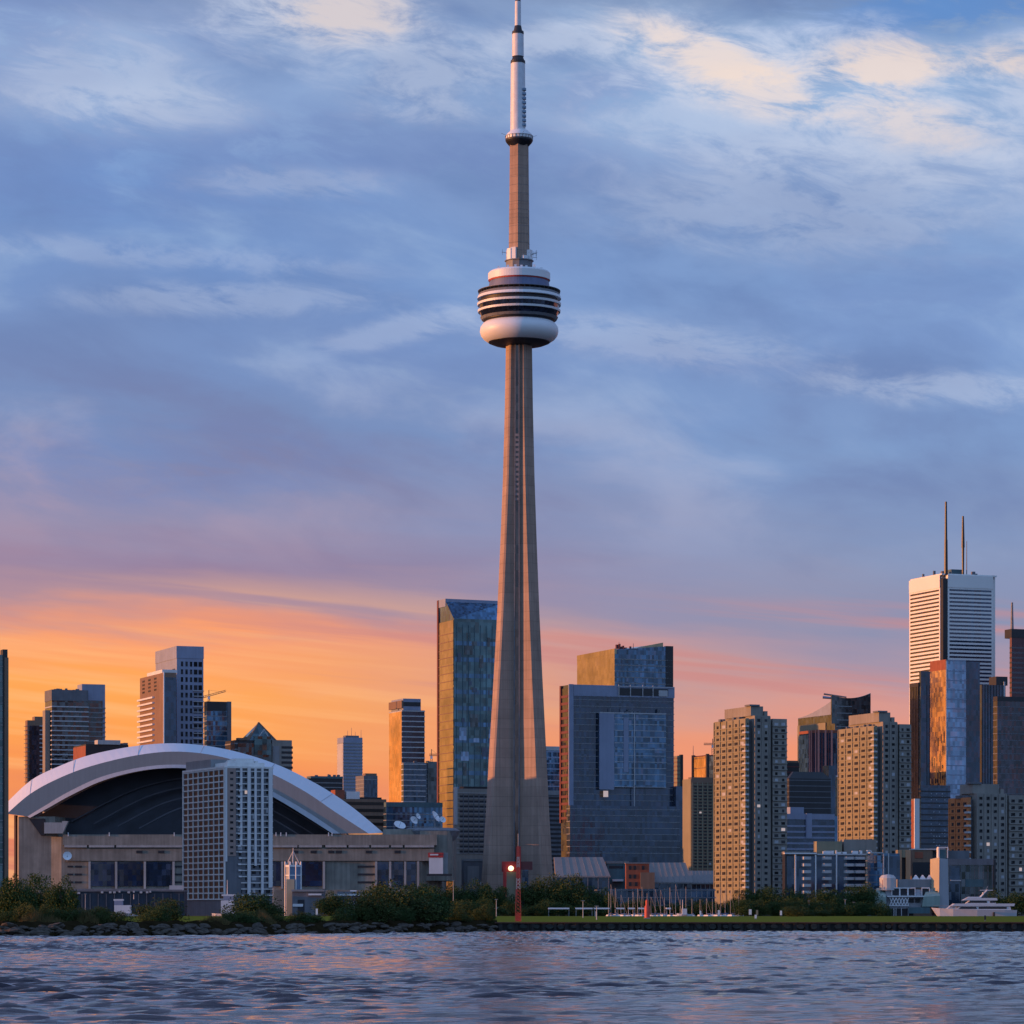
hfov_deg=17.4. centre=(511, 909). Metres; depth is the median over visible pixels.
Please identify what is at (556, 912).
hedge bush
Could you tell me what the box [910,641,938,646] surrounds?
ribbon window
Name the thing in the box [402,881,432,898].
quay tree
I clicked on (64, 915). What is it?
shrub
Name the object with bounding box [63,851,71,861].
satellite dish
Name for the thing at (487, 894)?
quay tree
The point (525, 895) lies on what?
quay tree
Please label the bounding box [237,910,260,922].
shrub
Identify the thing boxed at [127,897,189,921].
bush
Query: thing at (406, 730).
slim banded tower
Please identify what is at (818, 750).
striped tower
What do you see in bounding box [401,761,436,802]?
banded block
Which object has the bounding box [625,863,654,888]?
brick block
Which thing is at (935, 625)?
ribbon window
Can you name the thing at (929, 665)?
ribbon window
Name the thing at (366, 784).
dark block
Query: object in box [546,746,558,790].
hidden blue block
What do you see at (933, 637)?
ribbon window
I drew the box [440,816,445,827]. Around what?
satellite dish
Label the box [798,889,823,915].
quay tree
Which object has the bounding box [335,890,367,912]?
white roofed shed
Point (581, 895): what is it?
quay tree
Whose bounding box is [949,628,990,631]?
ribbon window
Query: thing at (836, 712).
curved crown tower
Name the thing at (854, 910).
hedge bush
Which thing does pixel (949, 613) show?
ribbon window
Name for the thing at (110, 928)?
boulder
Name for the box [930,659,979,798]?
copper reflecting tower
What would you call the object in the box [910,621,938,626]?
ribbon window
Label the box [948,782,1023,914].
condo tower
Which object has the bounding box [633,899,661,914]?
hedge bush
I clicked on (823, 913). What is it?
lawn mound bush
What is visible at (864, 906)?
hedge bush
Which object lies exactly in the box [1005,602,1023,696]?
brown granite tower
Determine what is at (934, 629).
ribbon window
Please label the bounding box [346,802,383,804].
ribbon window
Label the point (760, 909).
hedge bush
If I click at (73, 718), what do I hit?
banded glass tower
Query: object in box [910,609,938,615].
ribbon window
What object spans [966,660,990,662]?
ribbon window
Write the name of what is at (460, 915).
shrub
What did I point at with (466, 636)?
green glass tower
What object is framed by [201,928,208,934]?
boulder
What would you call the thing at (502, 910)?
hedge bush
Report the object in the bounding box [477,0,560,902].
observation tower
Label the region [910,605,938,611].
ribbon window
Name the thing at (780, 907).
hedge bush
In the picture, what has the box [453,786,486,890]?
banded condo block
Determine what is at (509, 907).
hedge bush
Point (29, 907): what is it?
shrub
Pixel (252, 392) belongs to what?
sky
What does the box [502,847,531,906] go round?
red entrance kiosk
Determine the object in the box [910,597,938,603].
ribbon window
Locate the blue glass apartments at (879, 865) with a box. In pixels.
[865,852,899,915]
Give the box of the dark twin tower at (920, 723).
[910,671,929,798]
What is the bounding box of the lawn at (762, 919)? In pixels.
[122,916,1023,921]
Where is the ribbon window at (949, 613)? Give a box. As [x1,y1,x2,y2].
[949,613,990,615]
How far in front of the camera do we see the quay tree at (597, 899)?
1432.68 m
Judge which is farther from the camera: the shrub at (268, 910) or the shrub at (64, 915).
the shrub at (268, 910)
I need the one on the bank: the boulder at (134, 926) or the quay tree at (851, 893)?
the boulder at (134, 926)
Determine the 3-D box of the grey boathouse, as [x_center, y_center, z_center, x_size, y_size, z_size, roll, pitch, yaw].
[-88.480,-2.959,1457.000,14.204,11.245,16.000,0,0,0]
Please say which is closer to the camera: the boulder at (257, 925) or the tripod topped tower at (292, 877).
the boulder at (257, 925)
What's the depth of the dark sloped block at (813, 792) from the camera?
2156.48 m
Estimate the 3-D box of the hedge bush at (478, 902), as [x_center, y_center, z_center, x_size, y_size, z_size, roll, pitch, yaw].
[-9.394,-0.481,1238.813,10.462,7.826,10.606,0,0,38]
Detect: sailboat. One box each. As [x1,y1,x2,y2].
[635,888,642,915]
[660,890,666,915]
[673,884,681,915]
[704,898,711,915]
[727,891,734,915]
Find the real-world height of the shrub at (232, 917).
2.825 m
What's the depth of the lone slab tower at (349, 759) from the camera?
3303.63 m
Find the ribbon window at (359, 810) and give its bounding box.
[355,809,383,811]
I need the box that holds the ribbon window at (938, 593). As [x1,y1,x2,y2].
[910,593,938,599]
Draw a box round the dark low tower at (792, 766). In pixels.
[787,761,798,776]
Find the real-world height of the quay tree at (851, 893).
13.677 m
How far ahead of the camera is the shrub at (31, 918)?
506.72 m
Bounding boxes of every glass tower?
[0,649,8,897]
[43,684,105,812]
[437,599,497,890]
[577,643,672,686]
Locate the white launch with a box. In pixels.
[677,900,692,915]
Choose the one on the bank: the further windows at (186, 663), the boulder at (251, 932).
the boulder at (251, 932)
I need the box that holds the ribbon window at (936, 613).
[910,613,938,619]
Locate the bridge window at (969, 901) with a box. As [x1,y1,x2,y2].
[968,901,986,902]
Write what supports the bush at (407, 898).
on the bank
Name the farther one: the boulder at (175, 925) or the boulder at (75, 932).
the boulder at (175, 925)
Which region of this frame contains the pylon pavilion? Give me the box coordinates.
[874,847,948,915]
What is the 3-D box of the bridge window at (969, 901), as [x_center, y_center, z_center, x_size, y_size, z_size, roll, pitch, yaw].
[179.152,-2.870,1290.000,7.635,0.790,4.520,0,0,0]
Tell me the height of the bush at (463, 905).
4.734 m
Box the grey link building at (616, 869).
[605,861,628,888]
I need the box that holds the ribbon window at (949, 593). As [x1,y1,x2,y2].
[949,593,990,595]
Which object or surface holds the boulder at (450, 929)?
on the bank
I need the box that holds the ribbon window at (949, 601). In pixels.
[949,601,990,603]
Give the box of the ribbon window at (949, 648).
[949,648,990,650]
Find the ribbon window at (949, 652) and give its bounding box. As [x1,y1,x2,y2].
[949,652,990,654]
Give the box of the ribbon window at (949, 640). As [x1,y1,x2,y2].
[949,640,990,642]
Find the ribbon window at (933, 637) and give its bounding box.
[910,637,938,642]
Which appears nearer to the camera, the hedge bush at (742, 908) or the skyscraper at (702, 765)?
the hedge bush at (742, 908)
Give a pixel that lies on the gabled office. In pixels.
(259, 740)
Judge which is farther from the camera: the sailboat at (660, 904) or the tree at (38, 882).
the sailboat at (660, 904)
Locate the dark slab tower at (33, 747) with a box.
[24,717,42,816]
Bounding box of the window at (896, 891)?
[891,887,899,895]
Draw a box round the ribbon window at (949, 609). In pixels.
[949,609,990,611]
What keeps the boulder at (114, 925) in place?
on the bank
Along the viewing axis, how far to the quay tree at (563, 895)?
1437.05 m
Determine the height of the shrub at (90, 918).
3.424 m
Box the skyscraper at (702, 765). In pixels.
[692,752,712,776]
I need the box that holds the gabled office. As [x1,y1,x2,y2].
[225,722,292,770]
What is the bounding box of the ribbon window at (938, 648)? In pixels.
[910,648,938,653]
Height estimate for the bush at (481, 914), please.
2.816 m
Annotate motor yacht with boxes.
[932,886,1016,915]
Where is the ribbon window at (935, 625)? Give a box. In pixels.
[910,625,938,630]
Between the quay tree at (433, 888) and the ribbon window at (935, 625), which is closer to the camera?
the quay tree at (433, 888)
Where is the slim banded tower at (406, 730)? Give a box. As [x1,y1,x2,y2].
[389,698,424,801]
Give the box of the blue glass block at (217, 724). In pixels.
[204,701,230,748]
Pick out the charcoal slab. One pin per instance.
(1008, 745)
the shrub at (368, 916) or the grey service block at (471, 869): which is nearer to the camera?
the shrub at (368, 916)
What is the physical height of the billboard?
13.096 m
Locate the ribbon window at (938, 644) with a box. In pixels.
[910,644,938,650]
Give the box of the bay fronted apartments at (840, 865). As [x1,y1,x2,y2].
[782,839,875,899]
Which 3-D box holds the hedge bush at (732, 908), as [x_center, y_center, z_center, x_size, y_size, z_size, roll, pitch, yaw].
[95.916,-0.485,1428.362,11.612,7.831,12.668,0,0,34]
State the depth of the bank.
541.42 m
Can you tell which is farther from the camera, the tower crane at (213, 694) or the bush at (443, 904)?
the tower crane at (213, 694)
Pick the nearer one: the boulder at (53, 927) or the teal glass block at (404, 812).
the boulder at (53, 927)
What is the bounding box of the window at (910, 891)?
[908,887,914,895]
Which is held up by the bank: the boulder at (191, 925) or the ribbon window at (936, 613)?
the boulder at (191, 925)
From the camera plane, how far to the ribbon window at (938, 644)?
3032.22 m
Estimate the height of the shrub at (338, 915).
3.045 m
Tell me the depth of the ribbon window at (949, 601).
3009.35 m
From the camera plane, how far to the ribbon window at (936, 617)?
3032.22 m
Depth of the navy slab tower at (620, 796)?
2109.65 m
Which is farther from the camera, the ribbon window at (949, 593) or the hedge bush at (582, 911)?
the ribbon window at (949, 593)
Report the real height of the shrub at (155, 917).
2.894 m
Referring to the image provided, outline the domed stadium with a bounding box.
[9,743,459,910]
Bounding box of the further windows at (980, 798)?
[979,797,1021,871]
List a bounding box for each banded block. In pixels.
[331,790,385,831]
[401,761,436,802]
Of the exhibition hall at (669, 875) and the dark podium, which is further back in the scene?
the dark podium
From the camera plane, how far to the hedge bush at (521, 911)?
1425.22 m
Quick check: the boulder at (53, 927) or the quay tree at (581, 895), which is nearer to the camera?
the boulder at (53, 927)
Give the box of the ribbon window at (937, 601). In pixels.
[910,601,938,607]
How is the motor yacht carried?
on the water
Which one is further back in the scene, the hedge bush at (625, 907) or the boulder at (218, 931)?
the hedge bush at (625, 907)
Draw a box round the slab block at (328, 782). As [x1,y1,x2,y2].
[307,774,342,791]
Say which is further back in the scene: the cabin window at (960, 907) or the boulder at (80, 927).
the cabin window at (960, 907)
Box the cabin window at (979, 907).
[979,907,1006,908]
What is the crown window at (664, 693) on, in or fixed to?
in the navy slab tower at (620, 796)
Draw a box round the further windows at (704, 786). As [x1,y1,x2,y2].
[695,786,710,860]
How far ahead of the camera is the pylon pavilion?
1441.00 m
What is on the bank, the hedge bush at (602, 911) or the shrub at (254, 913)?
the shrub at (254, 913)
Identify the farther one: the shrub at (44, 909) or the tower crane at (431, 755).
the tower crane at (431, 755)
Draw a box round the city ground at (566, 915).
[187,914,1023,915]
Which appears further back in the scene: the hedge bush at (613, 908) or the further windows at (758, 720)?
the further windows at (758, 720)
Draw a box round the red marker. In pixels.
[644,900,650,918]
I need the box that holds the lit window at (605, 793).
[603,791,607,796]
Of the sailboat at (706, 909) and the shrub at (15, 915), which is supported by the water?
the sailboat at (706, 909)
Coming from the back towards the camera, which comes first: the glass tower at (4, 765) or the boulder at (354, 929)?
the glass tower at (4, 765)
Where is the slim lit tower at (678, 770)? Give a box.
[674,755,682,785]
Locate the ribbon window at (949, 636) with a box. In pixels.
[949,636,990,638]
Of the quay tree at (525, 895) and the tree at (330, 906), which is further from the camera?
the quay tree at (525, 895)
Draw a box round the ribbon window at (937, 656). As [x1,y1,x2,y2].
[910,656,938,661]
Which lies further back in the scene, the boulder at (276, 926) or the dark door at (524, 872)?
the dark door at (524, 872)
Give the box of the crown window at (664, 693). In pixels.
[659,690,667,696]
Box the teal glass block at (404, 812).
[383,802,442,828]
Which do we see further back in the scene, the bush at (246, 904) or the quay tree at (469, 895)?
the quay tree at (469, 895)
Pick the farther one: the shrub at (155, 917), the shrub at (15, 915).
the shrub at (155, 917)
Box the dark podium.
[73,740,127,759]
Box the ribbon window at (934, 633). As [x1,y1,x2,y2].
[910,633,938,638]
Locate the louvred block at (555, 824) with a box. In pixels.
[548,790,560,880]
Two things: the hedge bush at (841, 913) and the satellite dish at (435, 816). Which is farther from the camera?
the satellite dish at (435, 816)
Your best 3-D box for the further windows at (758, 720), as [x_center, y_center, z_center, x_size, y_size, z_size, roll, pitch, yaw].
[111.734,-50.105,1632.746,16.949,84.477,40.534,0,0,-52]
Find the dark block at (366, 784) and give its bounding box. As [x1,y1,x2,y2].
[355,773,377,796]
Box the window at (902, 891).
[900,887,907,895]
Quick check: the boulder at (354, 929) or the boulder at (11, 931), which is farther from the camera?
the boulder at (354, 929)
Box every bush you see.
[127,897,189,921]
[219,891,286,917]
[339,886,397,922]
[356,875,445,922]
[416,884,454,921]
[449,899,478,919]
[469,909,494,920]
[475,898,498,912]
[493,906,510,915]
[499,902,518,915]
[510,906,531,915]
[520,905,543,915]
[532,899,554,915]
[542,901,566,915]
[562,904,579,915]
[568,905,590,915]
[581,901,602,915]
[595,907,614,915]
[601,905,620,915]
[614,899,638,914]
[624,897,652,914]
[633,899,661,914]
[654,906,672,914]
[662,902,685,914]
[678,904,701,915]
[685,898,710,915]
[702,901,723,914]
[715,900,734,914]
[725,899,739,914]
[729,898,755,915]
[746,899,771,915]
[762,901,782,915]
[770,902,793,915]
[780,905,816,916]
[781,898,805,915]
[801,905,818,915]
[806,897,827,915]
[812,909,831,916]
[816,900,840,915]
[831,906,856,915]
[840,902,867,915]
[851,902,875,915]
[867,901,893,915]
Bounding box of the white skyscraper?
[909,502,996,723]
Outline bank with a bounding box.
[0,919,496,935]
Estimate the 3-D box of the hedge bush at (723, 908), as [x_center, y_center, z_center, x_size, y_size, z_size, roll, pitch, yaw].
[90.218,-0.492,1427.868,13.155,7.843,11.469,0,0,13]
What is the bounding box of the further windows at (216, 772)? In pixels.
[184,771,269,898]
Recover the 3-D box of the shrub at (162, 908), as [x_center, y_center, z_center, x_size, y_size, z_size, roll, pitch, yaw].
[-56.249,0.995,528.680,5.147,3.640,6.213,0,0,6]
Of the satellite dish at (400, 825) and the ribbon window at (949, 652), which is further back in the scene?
the ribbon window at (949, 652)
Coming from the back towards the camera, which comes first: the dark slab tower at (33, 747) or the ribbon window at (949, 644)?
the ribbon window at (949, 644)
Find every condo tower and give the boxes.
[137,646,203,744]
[713,704,786,905]
[838,711,911,852]
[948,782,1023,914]
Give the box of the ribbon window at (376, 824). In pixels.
[372,823,383,825]
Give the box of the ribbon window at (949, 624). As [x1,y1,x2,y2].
[949,624,990,627]
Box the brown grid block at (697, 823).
[683,777,712,870]
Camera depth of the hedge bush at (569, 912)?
1424.56 m
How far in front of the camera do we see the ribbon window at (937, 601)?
3032.22 m
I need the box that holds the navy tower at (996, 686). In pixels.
[980,676,1007,783]
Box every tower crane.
[203,690,225,700]
[429,749,436,761]
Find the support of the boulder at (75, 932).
on the bank
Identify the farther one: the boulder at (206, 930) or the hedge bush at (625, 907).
the hedge bush at (625, 907)
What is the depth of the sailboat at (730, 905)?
1343.53 m
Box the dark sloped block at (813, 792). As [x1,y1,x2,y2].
[787,766,835,815]
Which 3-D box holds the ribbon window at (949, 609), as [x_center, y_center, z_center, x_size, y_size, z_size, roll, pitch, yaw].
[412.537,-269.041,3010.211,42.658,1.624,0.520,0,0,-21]
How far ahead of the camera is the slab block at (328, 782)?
3007.06 m
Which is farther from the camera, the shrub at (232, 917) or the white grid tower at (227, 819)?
the white grid tower at (227, 819)
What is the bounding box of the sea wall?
[495,922,1023,930]
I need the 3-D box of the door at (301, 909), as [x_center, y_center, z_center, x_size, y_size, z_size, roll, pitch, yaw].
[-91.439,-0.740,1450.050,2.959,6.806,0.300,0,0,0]
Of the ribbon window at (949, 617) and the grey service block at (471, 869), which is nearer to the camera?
the grey service block at (471, 869)
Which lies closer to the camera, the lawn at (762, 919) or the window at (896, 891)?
the lawn at (762, 919)
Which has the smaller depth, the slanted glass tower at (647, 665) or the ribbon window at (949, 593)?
the slanted glass tower at (647, 665)
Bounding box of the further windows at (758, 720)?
[717,719,784,892]
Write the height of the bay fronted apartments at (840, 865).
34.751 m
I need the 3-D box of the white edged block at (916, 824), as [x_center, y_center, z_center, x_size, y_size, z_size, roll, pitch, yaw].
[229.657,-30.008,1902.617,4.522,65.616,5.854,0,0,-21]
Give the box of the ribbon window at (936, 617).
[910,617,938,623]
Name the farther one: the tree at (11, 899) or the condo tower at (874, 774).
the condo tower at (874, 774)
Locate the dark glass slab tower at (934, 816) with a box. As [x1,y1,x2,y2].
[919,785,950,850]
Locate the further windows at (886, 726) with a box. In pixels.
[841,725,909,852]
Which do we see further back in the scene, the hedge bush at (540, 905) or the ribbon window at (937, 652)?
the ribbon window at (937, 652)
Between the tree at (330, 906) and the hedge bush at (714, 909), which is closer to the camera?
the tree at (330, 906)
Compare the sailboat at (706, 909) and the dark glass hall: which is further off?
the dark glass hall
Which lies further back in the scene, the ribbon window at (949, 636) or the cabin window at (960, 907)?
the ribbon window at (949, 636)
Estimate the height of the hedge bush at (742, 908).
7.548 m
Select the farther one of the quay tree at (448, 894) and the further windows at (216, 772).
the further windows at (216, 772)
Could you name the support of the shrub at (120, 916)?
on the bank
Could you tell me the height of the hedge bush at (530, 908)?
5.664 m
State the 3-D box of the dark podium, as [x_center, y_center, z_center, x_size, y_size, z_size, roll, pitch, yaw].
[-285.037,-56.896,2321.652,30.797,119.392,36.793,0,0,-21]
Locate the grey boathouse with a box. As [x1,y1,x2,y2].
[291,890,325,914]
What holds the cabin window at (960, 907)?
in the motor yacht
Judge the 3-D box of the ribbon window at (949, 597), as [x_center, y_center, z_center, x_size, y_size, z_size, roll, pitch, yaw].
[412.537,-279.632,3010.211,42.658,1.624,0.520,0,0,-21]
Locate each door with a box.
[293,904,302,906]
[298,900,303,914]
[522,870,527,892]
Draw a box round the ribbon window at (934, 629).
[910,629,938,634]
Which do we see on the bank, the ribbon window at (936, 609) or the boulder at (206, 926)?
the boulder at (206, 926)
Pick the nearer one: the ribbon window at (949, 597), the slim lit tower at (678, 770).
the slim lit tower at (678, 770)
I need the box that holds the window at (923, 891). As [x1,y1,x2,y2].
[921,887,929,895]
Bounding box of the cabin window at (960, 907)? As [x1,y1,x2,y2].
[959,907,976,908]
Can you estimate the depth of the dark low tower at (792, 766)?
2451.69 m
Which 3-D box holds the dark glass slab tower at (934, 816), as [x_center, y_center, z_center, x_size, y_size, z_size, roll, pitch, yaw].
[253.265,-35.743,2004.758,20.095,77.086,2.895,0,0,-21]
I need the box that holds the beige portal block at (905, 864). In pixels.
[896,850,910,888]
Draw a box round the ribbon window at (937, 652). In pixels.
[910,652,938,657]
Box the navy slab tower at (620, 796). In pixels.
[559,684,682,862]
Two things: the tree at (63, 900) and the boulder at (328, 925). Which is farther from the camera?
the tree at (63, 900)
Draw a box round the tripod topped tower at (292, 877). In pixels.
[284,848,301,915]
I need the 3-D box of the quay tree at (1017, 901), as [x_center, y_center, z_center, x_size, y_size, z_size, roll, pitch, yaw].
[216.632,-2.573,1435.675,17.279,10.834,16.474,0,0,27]
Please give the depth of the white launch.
1249.17 m
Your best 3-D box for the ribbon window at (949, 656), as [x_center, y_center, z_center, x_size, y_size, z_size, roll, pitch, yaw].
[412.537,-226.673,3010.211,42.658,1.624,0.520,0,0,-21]
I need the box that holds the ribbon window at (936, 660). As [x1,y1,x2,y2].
[910,660,937,665]
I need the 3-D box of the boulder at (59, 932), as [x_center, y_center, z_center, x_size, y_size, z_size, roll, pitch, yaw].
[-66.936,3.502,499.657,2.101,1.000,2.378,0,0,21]
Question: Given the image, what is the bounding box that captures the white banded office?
[787,807,837,852]
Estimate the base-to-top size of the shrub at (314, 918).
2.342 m
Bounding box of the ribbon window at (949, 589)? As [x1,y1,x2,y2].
[949,589,990,591]
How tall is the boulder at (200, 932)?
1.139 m
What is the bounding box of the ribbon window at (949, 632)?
[949,632,990,634]
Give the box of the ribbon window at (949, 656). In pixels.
[949,656,990,658]
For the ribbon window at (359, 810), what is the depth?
2158.58 m
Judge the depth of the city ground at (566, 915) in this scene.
1513.76 m
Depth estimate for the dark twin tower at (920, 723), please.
2652.62 m
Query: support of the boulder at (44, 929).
on the bank
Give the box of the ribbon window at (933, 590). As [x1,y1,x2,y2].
[910,590,938,596]
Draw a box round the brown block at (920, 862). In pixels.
[909,849,968,914]
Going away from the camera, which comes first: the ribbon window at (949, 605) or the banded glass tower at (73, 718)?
the banded glass tower at (73, 718)
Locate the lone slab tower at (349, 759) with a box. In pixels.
[337,728,362,790]
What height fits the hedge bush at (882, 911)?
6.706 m
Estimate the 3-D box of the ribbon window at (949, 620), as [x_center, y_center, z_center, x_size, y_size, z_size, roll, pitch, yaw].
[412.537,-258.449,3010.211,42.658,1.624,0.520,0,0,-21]
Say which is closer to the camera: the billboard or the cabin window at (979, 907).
the cabin window at (979, 907)
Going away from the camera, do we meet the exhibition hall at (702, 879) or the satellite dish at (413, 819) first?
the exhibition hall at (702, 879)
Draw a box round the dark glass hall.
[948,859,995,906]
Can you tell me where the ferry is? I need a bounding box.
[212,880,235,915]
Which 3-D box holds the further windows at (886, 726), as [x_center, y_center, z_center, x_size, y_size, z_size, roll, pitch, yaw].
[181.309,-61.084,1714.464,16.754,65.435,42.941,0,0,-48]
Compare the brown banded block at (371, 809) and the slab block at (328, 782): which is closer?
the brown banded block at (371, 809)
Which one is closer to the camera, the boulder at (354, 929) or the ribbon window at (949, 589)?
the boulder at (354, 929)
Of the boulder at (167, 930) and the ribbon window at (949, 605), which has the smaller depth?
the boulder at (167, 930)
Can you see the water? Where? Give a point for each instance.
(705, 977)
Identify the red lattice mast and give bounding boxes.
[515,846,520,920]
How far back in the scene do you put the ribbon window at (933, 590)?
3032.22 m
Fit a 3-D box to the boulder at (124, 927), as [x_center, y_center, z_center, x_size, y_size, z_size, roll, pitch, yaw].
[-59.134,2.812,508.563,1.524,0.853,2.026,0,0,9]
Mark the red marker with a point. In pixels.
(647, 912)
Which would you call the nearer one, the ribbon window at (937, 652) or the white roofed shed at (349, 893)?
the white roofed shed at (349, 893)
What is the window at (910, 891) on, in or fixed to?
in the pylon pavilion
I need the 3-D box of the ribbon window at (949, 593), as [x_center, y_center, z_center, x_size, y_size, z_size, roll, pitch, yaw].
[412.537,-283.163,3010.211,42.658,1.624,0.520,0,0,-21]
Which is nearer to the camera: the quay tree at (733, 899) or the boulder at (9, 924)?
the boulder at (9, 924)
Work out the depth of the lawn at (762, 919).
910.24 m
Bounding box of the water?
[0,930,1023,1023]
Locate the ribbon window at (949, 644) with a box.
[949,644,990,646]
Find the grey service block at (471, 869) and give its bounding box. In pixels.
[461,859,482,891]
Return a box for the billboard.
[427,853,451,875]
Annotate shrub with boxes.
[0,910,18,921]
[12,907,34,921]
[16,902,45,919]
[18,909,50,921]
[37,903,59,919]
[41,913,63,921]
[52,906,84,921]
[70,907,90,920]
[71,907,99,923]
[82,906,111,923]
[89,906,114,919]
[109,910,135,921]
[137,909,171,921]
[140,904,172,920]
[197,914,228,924]
[221,909,243,922]
[233,910,265,921]
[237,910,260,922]
[251,907,271,919]
[255,914,276,924]
[257,902,284,918]
[269,913,289,921]
[285,911,312,920]
[290,912,325,922]
[329,908,360,920]
[354,904,378,921]
[394,904,415,922]
[447,907,473,921]
[460,902,487,918]
[470,903,496,922]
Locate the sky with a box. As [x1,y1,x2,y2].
[0,0,1023,890]
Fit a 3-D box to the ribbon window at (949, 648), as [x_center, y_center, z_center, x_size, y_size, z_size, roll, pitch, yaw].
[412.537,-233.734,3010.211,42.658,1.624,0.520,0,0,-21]
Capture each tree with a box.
[0,873,37,918]
[25,871,53,908]
[42,874,81,912]
[310,890,352,915]
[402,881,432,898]
[428,884,442,902]
[434,881,470,904]
[458,878,485,905]
[472,882,505,904]
[494,886,517,908]
[515,876,542,906]
[527,876,562,915]
[539,873,583,915]
[566,881,601,906]
[586,887,620,915]
[725,890,744,913]
[740,888,774,903]
[751,886,785,915]
[768,887,807,905]
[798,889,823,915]
[812,887,848,913]
[840,885,862,907]
[847,881,882,914]
[987,888,1013,909]
[1000,892,1023,915]
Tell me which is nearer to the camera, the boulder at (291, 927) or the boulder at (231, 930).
the boulder at (231, 930)
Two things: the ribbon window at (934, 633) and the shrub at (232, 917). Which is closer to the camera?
the shrub at (232, 917)
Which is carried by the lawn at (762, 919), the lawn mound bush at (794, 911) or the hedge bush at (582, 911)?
the lawn mound bush at (794, 911)
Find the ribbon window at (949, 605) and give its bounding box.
[949,605,990,607]
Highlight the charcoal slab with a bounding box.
[993,696,1023,794]
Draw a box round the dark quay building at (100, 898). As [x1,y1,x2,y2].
[72,885,187,915]
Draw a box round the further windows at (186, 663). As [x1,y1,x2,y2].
[142,661,201,744]
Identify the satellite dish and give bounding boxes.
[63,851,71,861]
[394,821,405,828]
[411,816,416,827]
[432,811,439,827]
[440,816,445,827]
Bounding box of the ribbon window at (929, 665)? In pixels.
[910,665,929,669]
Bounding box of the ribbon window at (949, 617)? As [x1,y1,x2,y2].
[949,617,990,619]
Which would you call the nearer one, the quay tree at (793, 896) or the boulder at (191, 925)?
the boulder at (191, 925)
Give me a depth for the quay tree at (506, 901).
1431.32 m
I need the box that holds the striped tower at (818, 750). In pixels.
[799,730,837,774]
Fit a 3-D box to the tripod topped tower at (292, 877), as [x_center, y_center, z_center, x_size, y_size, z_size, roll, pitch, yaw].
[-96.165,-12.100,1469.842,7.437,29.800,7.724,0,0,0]
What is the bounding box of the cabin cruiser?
[114,897,136,915]
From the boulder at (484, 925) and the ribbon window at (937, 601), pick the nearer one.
the boulder at (484, 925)
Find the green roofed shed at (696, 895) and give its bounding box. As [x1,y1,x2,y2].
[594,889,715,914]
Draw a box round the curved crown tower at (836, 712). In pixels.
[797,693,870,762]
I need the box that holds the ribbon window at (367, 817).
[364,816,383,818]
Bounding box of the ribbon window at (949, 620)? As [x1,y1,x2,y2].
[949,620,990,623]
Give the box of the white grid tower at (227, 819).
[182,758,272,914]
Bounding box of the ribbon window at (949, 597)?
[949,597,990,599]
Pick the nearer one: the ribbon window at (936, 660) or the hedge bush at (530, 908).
the hedge bush at (530, 908)
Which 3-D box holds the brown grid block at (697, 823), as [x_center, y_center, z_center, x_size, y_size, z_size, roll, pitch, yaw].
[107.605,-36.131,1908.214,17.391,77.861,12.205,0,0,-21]
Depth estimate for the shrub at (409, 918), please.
586.49 m
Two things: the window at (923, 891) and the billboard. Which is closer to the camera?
the window at (923, 891)
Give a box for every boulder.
[1,922,17,927]
[4,928,24,934]
[30,930,46,935]
[38,927,50,931]
[47,926,59,929]
[48,922,63,925]
[55,930,67,934]
[69,930,82,935]
[74,925,86,929]
[78,929,88,935]
[93,924,106,929]
[103,926,114,930]
[105,923,117,927]
[117,929,128,932]
[119,925,128,929]
[126,922,138,926]
[129,925,139,930]
[130,928,143,932]
[152,926,166,929]
[161,928,171,933]
[172,924,185,929]
[173,927,184,931]
[183,923,195,928]
[186,928,197,934]
[195,930,203,934]
[200,925,210,928]
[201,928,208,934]
[212,928,221,934]
[226,928,237,933]
[240,927,248,933]
[247,930,257,933]
[252,922,262,928]
[271,924,280,928]
[285,925,297,928]
[323,923,333,927]
[337,923,346,928]
[347,928,359,931]
[398,923,408,927]
[445,927,454,931]
[479,924,488,927]
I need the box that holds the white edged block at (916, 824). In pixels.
[911,799,920,848]
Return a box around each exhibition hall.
[554,857,610,914]
[649,862,692,888]
[689,871,712,888]
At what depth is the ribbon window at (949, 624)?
3009.72 m
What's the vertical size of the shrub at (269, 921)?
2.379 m

